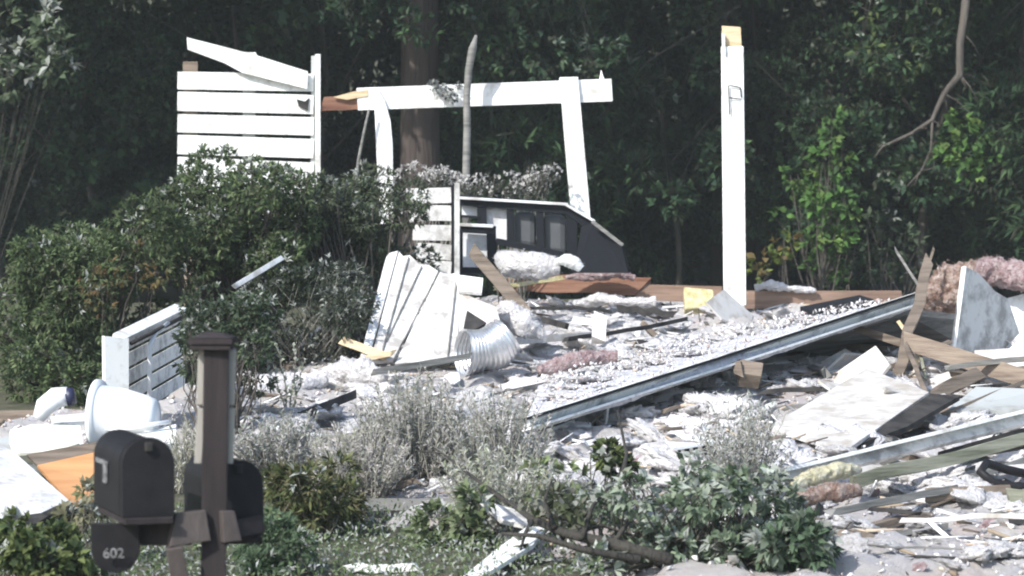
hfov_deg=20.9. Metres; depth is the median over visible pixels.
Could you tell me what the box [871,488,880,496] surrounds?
pink tuft
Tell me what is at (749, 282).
shade tree
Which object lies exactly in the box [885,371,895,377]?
insulation tuft
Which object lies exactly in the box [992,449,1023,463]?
insulation tuft
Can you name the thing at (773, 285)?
fluff heap
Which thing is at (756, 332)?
insulation tuft
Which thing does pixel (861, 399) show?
plywood sheet
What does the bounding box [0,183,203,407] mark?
rhododendron bush
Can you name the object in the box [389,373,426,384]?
insulation tuft
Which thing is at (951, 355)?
splintered timber
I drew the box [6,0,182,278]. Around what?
understory tree
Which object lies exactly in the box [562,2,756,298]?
understory tree
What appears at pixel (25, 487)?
white sheet
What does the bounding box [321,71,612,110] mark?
pergola beam
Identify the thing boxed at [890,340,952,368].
loose board
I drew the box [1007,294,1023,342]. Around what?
white board
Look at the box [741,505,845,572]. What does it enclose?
sage green shrub
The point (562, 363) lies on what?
insulation roll
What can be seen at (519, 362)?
drywall piece
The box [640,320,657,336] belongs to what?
wood scrap
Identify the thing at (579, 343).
insulation tuft
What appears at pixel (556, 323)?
trim strip
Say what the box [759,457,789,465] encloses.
insulation tuft
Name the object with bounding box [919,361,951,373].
insulation batt
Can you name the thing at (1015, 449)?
mossy beam
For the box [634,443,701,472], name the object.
insulation tuft
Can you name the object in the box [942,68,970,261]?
shade tree
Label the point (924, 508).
insulation tuft
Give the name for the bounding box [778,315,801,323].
insulation tuft
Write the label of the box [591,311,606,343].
post stub
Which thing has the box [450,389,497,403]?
insulation tuft
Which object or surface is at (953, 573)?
dark crumbs
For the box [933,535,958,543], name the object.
insulation tuft
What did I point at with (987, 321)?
door panel
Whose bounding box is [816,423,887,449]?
insulation tuft
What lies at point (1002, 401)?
grey panel
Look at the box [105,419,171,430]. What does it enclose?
white pipe
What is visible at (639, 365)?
insulation tuft
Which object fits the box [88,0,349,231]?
understory tree
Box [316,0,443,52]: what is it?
overhanging bough
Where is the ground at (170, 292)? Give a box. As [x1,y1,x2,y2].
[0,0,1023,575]
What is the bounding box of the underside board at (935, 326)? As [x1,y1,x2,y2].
[792,309,954,354]
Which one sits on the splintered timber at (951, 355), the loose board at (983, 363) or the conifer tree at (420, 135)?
the loose board at (983, 363)
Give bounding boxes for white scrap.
[0,436,11,450]
[51,413,84,424]
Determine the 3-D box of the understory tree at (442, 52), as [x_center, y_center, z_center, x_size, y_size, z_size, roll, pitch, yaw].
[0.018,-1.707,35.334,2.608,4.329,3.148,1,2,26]
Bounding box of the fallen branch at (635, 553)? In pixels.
[415,410,673,565]
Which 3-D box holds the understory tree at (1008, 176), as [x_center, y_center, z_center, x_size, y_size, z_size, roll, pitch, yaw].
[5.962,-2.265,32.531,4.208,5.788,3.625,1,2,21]
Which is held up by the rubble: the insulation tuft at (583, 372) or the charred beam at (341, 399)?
the charred beam at (341, 399)
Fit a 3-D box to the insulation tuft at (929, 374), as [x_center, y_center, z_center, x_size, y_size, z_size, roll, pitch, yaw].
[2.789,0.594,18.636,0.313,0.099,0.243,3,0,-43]
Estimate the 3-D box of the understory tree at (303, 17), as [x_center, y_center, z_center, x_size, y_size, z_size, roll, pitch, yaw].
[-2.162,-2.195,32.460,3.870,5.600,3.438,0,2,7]
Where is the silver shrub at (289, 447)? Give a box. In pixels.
[233,407,335,474]
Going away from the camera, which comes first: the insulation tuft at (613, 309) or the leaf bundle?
the insulation tuft at (613, 309)
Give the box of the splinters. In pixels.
[234,297,1023,563]
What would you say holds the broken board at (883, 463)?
on the rubble
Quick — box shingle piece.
[800,295,874,315]
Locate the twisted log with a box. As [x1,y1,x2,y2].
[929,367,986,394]
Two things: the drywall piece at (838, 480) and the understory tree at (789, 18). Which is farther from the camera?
the understory tree at (789, 18)
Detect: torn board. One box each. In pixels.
[344,563,419,573]
[464,526,544,575]
[481,503,527,528]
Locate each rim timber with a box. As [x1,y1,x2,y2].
[0,409,83,422]
[241,407,309,414]
[502,275,650,294]
[635,284,721,300]
[744,291,901,308]
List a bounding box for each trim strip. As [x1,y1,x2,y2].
[371,353,471,375]
[529,305,611,312]
[538,422,564,431]
[540,316,568,329]
[562,317,687,341]
[571,317,592,325]
[616,305,677,317]
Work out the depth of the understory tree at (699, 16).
32.33 m
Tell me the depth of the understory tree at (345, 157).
36.90 m
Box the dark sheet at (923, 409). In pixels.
[856,394,959,449]
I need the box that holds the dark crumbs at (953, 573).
[1,295,1007,575]
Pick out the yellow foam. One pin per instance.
(694, 299)
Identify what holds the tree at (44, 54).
on the ground at (170, 292)
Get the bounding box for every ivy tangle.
[374,160,487,300]
[478,163,562,303]
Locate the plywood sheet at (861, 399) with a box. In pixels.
[768,368,928,447]
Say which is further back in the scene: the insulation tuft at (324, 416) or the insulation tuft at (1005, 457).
the insulation tuft at (324, 416)
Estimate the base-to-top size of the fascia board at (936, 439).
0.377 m
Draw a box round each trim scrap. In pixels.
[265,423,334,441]
[405,478,424,488]
[421,362,455,368]
[604,408,608,423]
[656,327,665,332]
[674,432,721,442]
[680,388,694,390]
[728,555,747,570]
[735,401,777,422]
[927,519,947,535]
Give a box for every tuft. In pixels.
[235,396,272,415]
[242,421,277,430]
[242,426,264,437]
[252,371,309,383]
[283,413,318,428]
[284,403,343,424]
[285,391,315,402]
[295,367,340,383]
[296,326,331,345]
[328,355,355,363]
[336,414,367,430]
[339,380,395,390]
[346,386,400,410]
[358,382,413,394]
[375,350,400,366]
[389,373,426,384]
[404,473,457,488]
[409,497,454,516]
[432,403,474,425]
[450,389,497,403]
[462,385,503,394]
[495,369,527,381]
[495,428,531,449]
[503,413,522,432]
[505,470,601,488]
[510,439,579,458]
[515,327,554,352]
[515,359,542,371]
[516,348,533,361]
[530,342,568,355]
[531,389,597,401]
[542,381,578,389]
[546,295,571,306]
[546,370,573,382]
[547,370,597,378]
[551,374,612,382]
[555,316,581,329]
[556,441,593,463]
[557,312,584,318]
[557,343,576,352]
[558,324,620,339]
[559,420,576,429]
[560,338,604,350]
[562,429,582,442]
[574,409,612,425]
[578,466,640,490]
[581,368,607,371]
[581,432,647,453]
[583,365,618,369]
[587,312,637,320]
[589,336,631,349]
[590,385,616,387]
[591,482,651,501]
[594,370,631,381]
[599,418,621,425]
[600,405,661,421]
[601,347,635,355]
[603,305,629,314]
[607,318,656,332]
[613,332,635,340]
[614,362,635,369]
[618,351,644,359]
[626,417,667,442]
[627,362,652,368]
[628,446,639,457]
[631,352,675,359]
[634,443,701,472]
[635,334,650,340]
[635,359,679,364]
[636,334,693,349]
[638,338,677,351]
[643,348,692,353]
[643,356,674,359]
[649,305,665,317]
[653,465,712,489]
[660,401,683,413]
[663,318,695,330]
[666,349,722,357]
[667,333,711,345]
[672,392,683,402]
[674,401,709,414]
[682,390,772,419]
[682,423,752,439]
[686,376,725,389]
[694,340,718,344]
[699,305,715,316]
[702,335,733,340]
[711,322,738,335]
[713,368,737,383]
[715,390,757,399]
[721,440,786,456]
[726,327,747,334]
[739,331,765,334]
[740,324,757,328]
[741,424,779,438]
[750,328,769,331]
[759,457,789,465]
[760,369,789,382]
[762,307,791,319]
[763,450,800,465]
[765,384,785,397]
[767,354,828,367]
[769,438,816,459]
[771,324,795,327]
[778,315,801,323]
[785,378,822,388]
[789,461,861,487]
[790,317,810,321]
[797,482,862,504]
[803,314,838,321]
[805,501,838,509]
[815,443,856,455]
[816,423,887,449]
[828,514,879,533]
[833,531,871,553]
[840,477,901,492]
[869,537,902,553]
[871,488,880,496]
[872,460,903,467]
[875,478,918,494]
[883,355,897,370]
[884,348,912,357]
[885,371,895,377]
[888,373,930,391]
[892,502,912,510]
[897,471,928,485]
[898,438,945,458]
[904,523,918,528]
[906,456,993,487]
[910,371,938,378]
[911,562,927,571]
[912,476,1003,491]
[912,504,932,512]
[913,522,947,533]
[924,413,947,426]
[924,471,990,485]
[926,409,994,429]
[927,424,944,431]
[930,361,949,365]
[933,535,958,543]
[935,557,973,569]
[938,367,965,373]
[940,426,983,448]
[948,509,966,515]
[950,485,1002,504]
[957,543,1012,565]
[972,506,990,512]
[974,494,1023,513]
[979,377,1010,387]
[979,519,994,527]
[983,538,1023,557]
[989,519,1007,524]
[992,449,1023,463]
[998,558,1023,568]
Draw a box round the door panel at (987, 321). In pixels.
[951,267,1018,351]
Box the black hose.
[976,458,1023,488]
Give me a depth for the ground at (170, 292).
12.91 m
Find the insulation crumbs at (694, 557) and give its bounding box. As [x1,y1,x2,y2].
[0,295,1023,575]
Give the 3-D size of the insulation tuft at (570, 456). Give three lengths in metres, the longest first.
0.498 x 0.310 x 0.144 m
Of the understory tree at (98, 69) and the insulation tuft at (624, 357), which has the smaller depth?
the insulation tuft at (624, 357)
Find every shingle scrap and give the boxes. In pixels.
[637,339,647,343]
[814,502,824,515]
[885,434,901,439]
[1008,519,1023,525]
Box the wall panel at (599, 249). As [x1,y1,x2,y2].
[460,195,629,272]
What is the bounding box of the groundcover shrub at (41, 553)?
[0,504,108,575]
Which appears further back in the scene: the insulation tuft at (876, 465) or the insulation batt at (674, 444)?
the insulation batt at (674, 444)
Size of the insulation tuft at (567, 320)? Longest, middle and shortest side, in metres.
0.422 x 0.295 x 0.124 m
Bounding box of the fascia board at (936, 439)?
[782,410,1023,484]
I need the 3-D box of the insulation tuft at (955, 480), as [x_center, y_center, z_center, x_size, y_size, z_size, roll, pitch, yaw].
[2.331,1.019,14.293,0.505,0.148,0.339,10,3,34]
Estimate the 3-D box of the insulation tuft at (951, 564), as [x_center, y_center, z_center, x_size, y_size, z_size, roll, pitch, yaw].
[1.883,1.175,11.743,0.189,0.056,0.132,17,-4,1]
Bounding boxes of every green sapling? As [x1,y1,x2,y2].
[746,230,801,290]
[766,104,863,290]
[855,206,932,295]
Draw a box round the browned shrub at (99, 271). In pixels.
[77,239,175,386]
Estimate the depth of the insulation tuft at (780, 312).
23.03 m
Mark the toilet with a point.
(24, 441)
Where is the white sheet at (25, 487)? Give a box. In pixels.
[0,444,67,517]
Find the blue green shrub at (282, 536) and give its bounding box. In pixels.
[230,504,320,575]
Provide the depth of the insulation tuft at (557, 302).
23.40 m
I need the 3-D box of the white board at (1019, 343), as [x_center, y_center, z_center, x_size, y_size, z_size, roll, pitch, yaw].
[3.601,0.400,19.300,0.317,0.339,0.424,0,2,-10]
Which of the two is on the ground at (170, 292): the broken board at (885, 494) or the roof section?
the roof section
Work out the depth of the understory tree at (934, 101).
34.89 m
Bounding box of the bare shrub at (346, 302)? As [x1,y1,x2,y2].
[232,253,385,373]
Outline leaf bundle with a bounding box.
[426,79,463,104]
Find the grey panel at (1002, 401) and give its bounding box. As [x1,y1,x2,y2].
[947,387,1023,416]
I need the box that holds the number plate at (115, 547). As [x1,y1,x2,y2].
[91,523,139,572]
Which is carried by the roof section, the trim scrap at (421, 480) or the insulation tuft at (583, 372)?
the insulation tuft at (583, 372)
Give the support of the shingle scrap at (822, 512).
on the rubble
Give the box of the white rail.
[231,256,283,288]
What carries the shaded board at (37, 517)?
on the ground at (170, 292)
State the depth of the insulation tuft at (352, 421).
16.64 m
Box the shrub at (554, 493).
[517,454,632,536]
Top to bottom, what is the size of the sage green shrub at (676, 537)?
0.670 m
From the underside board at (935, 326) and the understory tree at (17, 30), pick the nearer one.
the underside board at (935, 326)
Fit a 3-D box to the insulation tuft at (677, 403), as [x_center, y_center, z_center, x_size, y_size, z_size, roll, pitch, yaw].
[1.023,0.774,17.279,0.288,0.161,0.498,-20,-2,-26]
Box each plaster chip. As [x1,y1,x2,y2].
[444,372,459,384]
[580,439,590,450]
[634,330,641,335]
[915,498,937,504]
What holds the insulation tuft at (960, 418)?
on the rubble
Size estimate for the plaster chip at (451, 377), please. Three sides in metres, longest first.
0.133 x 0.102 x 0.013 m
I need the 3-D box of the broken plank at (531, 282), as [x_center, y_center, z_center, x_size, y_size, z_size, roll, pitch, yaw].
[0.141,-0.040,22.703,0.650,0.117,0.042,-1,2,-19]
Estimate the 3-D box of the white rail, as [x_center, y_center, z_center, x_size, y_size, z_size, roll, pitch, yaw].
[-1.771,-0.111,19.381,0.050,0.226,0.566,1,2,33]
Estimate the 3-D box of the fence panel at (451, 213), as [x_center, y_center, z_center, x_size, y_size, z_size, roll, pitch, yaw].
[-0.623,-0.446,21.893,0.423,0.766,0.096,0,2,0]
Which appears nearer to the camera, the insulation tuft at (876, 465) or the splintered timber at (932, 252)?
the insulation tuft at (876, 465)
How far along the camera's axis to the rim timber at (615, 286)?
23.73 m
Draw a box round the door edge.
[953,266,965,346]
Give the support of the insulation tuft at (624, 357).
on the rubble
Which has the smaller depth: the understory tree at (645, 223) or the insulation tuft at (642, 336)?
the insulation tuft at (642, 336)
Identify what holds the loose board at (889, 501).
on the rubble
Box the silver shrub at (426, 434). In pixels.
[348,364,492,486]
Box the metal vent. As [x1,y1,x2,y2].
[673,440,719,456]
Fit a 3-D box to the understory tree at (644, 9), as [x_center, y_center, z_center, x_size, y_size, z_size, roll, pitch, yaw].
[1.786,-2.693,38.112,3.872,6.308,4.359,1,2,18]
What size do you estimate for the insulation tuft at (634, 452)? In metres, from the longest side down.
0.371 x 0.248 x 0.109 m
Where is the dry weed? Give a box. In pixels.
[272,342,305,406]
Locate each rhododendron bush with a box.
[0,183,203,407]
[130,142,327,365]
[274,159,441,355]
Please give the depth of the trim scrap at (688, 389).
17.95 m
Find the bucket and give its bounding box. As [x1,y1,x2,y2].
[85,379,161,442]
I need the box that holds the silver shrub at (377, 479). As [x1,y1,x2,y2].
[308,411,416,514]
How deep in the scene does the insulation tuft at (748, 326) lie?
21.94 m
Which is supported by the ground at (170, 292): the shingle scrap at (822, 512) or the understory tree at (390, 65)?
the understory tree at (390, 65)
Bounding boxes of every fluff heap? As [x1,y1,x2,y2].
[235,376,328,397]
[318,354,387,383]
[494,248,559,281]
[496,300,546,340]
[557,254,583,271]
[565,273,635,281]
[572,292,655,307]
[754,279,815,292]
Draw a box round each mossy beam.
[849,433,1023,486]
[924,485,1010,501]
[988,446,1023,455]
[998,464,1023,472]
[1006,488,1023,502]
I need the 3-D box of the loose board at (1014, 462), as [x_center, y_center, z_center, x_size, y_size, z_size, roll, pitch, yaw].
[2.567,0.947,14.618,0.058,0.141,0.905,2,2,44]
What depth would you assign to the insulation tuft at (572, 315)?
22.67 m
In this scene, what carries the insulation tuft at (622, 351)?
on the rubble
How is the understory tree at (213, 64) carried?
on the ground at (170, 292)
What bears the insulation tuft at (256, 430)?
on the rubble
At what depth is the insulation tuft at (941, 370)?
18.59 m
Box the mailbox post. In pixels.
[140,332,265,575]
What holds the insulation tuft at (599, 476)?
on the rubble
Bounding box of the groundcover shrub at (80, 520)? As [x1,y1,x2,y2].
[48,474,109,566]
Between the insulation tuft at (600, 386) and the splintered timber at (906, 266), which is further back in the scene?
the splintered timber at (906, 266)
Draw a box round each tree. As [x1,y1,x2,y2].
[0,0,10,298]
[0,0,85,260]
[0,0,157,299]
[0,0,231,278]
[0,40,84,291]
[0,131,50,275]
[2,0,75,225]
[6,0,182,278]
[6,1,117,264]
[39,32,176,285]
[50,84,170,276]
[74,0,338,299]
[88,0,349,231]
[134,0,303,263]
[145,0,470,300]
[152,1,384,254]
[164,0,227,178]
[173,15,349,261]
[191,0,399,232]
[285,0,299,301]
[326,3,450,191]
[327,0,458,279]
[382,0,739,298]
[382,42,459,231]
[397,0,441,259]
[400,0,599,260]
[400,0,716,298]
[434,0,632,298]
[438,0,496,292]
[438,0,675,298]
[503,31,668,298]
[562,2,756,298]
[589,0,805,284]
[608,0,767,274]
[622,0,909,290]
[653,0,819,207]
[662,0,835,227]
[708,37,930,290]
[709,0,729,289]
[711,12,908,287]
[730,0,768,290]
[764,0,935,290]
[772,0,1023,271]
[787,0,1023,268]
[840,0,869,290]
[846,66,971,238]
[848,0,1023,297]
[894,15,1008,297]
[906,43,1023,296]
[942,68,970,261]
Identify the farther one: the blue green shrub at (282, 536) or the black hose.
the black hose
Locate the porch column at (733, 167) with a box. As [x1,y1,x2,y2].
[721,26,745,304]
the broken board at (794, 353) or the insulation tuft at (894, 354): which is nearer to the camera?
the insulation tuft at (894, 354)
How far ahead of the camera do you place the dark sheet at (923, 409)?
16.33 m
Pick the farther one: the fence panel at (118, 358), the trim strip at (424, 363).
the trim strip at (424, 363)
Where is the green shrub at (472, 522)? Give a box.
[402,477,503,551]
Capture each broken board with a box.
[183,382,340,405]
[302,360,338,372]
[313,434,349,440]
[334,498,452,515]
[504,382,545,392]
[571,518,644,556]
[696,529,874,544]
[774,403,806,409]
[783,351,804,355]
[799,349,911,357]
[803,364,830,377]
[833,343,898,354]
[869,492,915,501]
[871,512,933,527]
[875,523,947,535]
[879,457,902,465]
[885,437,897,442]
[899,455,919,460]
[949,366,1023,376]
[971,384,1002,387]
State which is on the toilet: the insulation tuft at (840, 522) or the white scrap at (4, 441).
the white scrap at (4, 441)
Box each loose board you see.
[661,393,714,413]
[757,386,825,394]
[823,485,957,515]
[867,507,922,514]
[868,543,964,549]
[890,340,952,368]
[896,380,1023,436]
[899,513,1023,522]
[903,341,927,391]
[907,554,1023,559]
[938,428,1023,454]
[944,356,1023,370]
[958,457,1023,478]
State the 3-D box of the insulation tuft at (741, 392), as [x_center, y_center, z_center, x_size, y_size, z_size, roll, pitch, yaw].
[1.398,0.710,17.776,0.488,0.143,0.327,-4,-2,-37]
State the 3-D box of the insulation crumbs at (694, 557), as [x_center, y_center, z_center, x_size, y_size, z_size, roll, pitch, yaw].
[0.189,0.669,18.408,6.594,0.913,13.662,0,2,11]
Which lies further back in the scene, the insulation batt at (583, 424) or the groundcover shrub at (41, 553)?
the insulation batt at (583, 424)
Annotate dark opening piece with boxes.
[463,311,485,329]
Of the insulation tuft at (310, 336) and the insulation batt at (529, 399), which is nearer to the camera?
the insulation batt at (529, 399)
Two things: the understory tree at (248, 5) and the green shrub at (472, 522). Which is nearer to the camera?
the green shrub at (472, 522)
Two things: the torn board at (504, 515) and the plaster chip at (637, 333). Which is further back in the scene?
the plaster chip at (637, 333)
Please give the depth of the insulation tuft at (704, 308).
23.04 m
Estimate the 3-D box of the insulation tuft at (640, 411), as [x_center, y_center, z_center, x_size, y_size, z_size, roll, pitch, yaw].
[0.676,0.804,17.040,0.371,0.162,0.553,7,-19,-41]
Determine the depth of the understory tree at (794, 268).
37.61 m
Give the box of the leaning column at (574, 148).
[559,77,589,216]
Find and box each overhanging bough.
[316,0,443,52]
[437,0,629,84]
[843,0,959,95]
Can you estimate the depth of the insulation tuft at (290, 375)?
18.83 m
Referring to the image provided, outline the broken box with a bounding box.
[732,359,762,388]
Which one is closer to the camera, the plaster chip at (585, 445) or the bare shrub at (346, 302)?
the plaster chip at (585, 445)
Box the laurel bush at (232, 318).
[171,282,288,440]
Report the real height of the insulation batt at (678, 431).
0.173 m
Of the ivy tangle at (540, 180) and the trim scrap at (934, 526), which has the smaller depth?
the trim scrap at (934, 526)
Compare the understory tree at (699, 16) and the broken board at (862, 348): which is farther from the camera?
the understory tree at (699, 16)
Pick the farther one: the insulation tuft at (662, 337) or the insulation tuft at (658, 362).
the insulation tuft at (662, 337)
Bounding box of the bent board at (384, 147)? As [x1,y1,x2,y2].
[373,87,392,223]
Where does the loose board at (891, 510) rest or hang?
on the broken board at (891, 522)
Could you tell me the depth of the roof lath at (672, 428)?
16.14 m
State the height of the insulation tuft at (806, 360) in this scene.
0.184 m
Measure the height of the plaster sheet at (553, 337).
0.076 m
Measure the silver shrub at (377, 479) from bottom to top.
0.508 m
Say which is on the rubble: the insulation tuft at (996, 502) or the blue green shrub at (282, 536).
the insulation tuft at (996, 502)
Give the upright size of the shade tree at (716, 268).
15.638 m
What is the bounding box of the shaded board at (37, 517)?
[13,501,73,526]
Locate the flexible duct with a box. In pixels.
[454,319,519,376]
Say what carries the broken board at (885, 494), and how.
on the rubble
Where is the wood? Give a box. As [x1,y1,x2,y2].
[7,0,1017,285]
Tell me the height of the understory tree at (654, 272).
3.594 m
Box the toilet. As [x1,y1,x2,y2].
[9,387,82,477]
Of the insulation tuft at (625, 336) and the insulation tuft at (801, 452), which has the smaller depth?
the insulation tuft at (801, 452)
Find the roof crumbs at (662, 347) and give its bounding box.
[531,298,889,411]
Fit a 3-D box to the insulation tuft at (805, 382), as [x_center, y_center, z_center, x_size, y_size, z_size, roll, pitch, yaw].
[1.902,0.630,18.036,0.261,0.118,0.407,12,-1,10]
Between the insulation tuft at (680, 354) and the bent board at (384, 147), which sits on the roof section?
the insulation tuft at (680, 354)
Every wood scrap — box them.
[248,391,279,396]
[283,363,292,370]
[388,478,420,491]
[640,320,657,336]
[757,435,788,440]
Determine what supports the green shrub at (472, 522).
on the ground at (170, 292)
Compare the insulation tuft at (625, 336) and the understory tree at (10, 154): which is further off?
the understory tree at (10, 154)
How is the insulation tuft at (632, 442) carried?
on the rubble
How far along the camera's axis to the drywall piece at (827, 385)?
17.68 m
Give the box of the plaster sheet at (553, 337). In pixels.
[515,331,591,344]
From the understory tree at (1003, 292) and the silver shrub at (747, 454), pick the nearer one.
the silver shrub at (747, 454)
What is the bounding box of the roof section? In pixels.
[522,293,914,431]
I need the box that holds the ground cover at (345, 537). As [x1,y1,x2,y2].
[0,497,614,575]
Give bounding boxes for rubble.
[0,295,1023,575]
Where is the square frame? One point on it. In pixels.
(482, 237)
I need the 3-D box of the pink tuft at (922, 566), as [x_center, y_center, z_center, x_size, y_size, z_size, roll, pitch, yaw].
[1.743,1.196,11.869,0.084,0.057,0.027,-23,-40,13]
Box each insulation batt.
[240,409,287,426]
[496,417,592,431]
[497,375,550,391]
[517,395,532,404]
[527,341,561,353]
[549,426,595,443]
[565,458,642,473]
[611,402,627,410]
[614,412,740,428]
[629,424,684,433]
[632,386,722,408]
[652,439,726,447]
[755,355,792,365]
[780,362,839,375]
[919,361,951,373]
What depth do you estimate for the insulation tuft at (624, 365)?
18.54 m
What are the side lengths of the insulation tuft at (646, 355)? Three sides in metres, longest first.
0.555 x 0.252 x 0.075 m
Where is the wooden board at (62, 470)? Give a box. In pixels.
[27,442,96,506]
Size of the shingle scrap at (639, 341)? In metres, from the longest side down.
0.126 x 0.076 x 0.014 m
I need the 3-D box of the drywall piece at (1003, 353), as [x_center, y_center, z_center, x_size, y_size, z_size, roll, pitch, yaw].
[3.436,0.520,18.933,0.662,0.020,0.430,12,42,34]
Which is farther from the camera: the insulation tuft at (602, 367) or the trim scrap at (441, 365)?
the trim scrap at (441, 365)
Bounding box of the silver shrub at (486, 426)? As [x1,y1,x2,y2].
[429,383,556,486]
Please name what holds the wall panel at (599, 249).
on the ground at (170, 292)
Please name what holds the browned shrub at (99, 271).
on the ground at (170, 292)
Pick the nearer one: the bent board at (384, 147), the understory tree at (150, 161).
the bent board at (384, 147)
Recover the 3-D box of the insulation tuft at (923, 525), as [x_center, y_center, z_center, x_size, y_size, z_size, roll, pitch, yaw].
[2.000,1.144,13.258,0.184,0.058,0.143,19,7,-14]
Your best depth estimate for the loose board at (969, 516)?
13.21 m
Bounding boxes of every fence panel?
[102,304,185,400]
[177,38,320,306]
[406,183,459,274]
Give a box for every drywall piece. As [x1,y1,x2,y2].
[513,359,531,363]
[705,290,752,322]
[780,465,840,486]
[818,380,840,389]
[820,349,851,364]
[827,352,861,370]
[832,346,890,382]
[861,464,875,472]
[882,387,902,393]
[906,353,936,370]
[926,385,953,394]
[927,372,951,384]
[953,393,964,396]
[974,348,1023,365]
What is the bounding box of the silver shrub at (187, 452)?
[165,412,196,493]
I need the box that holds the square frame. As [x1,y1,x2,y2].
[460,223,496,274]
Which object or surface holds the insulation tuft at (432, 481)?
on the rubble
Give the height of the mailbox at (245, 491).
0.278 m
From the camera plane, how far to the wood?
45.36 m
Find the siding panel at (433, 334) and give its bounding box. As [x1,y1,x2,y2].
[361,251,482,364]
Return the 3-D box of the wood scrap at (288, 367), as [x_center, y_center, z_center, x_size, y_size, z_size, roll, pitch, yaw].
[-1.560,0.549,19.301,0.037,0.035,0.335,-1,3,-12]
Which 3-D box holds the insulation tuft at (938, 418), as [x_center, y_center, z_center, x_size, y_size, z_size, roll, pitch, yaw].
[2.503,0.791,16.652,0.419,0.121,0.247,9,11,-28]
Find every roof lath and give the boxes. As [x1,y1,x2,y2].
[643,421,717,434]
[644,431,741,445]
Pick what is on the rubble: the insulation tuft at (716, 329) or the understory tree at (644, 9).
the insulation tuft at (716, 329)
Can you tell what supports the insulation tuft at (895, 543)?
on the rubble
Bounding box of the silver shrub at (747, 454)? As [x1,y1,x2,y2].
[690,389,796,495]
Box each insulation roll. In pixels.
[537,349,617,375]
[913,256,994,313]
[974,254,1023,292]
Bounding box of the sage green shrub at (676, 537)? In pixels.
[567,449,734,575]
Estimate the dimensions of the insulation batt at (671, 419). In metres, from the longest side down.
0.919 x 0.509 x 0.177 m
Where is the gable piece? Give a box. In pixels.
[459,294,499,331]
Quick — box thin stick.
[355,109,369,183]
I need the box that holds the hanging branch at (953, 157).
[874,0,1002,221]
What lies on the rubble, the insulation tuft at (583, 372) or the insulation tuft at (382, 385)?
the insulation tuft at (382, 385)
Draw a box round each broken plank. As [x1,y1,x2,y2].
[468,243,533,312]
[492,276,564,290]
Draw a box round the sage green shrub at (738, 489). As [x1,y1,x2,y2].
[686,462,808,570]
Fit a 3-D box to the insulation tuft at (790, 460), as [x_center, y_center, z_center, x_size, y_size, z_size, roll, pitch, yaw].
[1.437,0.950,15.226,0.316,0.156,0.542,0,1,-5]
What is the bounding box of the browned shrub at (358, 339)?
[317,322,365,357]
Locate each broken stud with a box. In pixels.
[338,337,385,360]
[359,349,396,359]
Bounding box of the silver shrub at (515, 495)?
[428,434,571,539]
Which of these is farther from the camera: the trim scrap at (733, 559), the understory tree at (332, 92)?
the understory tree at (332, 92)
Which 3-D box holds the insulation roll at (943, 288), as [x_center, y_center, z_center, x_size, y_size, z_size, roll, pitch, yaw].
[3.386,0.009,21.084,0.753,0.531,0.413,1,2,26]
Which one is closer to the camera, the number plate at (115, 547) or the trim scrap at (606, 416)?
the number plate at (115, 547)
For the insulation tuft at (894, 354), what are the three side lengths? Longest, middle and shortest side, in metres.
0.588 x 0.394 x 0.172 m
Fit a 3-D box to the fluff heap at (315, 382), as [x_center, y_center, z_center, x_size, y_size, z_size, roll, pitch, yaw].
[-1.516,0.670,18.122,0.711,0.180,0.206,-1,2,-26]
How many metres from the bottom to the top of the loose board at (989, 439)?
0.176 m
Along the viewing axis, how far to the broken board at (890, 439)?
15.56 m
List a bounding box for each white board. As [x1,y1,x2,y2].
[137,424,175,451]
[796,449,822,463]
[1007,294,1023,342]
[1010,335,1023,347]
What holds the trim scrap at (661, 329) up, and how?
on the rubble
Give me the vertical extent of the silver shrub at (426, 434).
0.669 m
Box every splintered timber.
[854,326,900,346]
[892,253,932,376]
[895,247,917,284]
[896,320,903,328]
[904,331,1023,387]
[912,354,919,377]
[919,355,926,380]
[929,245,934,260]
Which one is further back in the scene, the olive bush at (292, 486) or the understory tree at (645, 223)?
the understory tree at (645, 223)
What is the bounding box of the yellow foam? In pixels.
[683,287,713,314]
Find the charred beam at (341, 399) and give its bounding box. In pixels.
[297,390,356,416]
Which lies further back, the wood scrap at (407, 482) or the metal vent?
the metal vent
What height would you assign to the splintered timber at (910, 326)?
0.887 m
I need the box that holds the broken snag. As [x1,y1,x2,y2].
[462,35,476,222]
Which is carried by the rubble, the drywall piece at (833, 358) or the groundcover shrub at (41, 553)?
the drywall piece at (833, 358)
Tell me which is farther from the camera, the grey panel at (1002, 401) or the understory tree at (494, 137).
the understory tree at (494, 137)
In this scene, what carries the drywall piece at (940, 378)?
on the rubble
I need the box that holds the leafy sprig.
[586,436,652,513]
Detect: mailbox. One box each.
[91,429,174,572]
[184,455,263,544]
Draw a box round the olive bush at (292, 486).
[261,447,373,539]
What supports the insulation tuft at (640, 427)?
on the rubble
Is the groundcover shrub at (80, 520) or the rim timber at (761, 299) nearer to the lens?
the groundcover shrub at (80, 520)

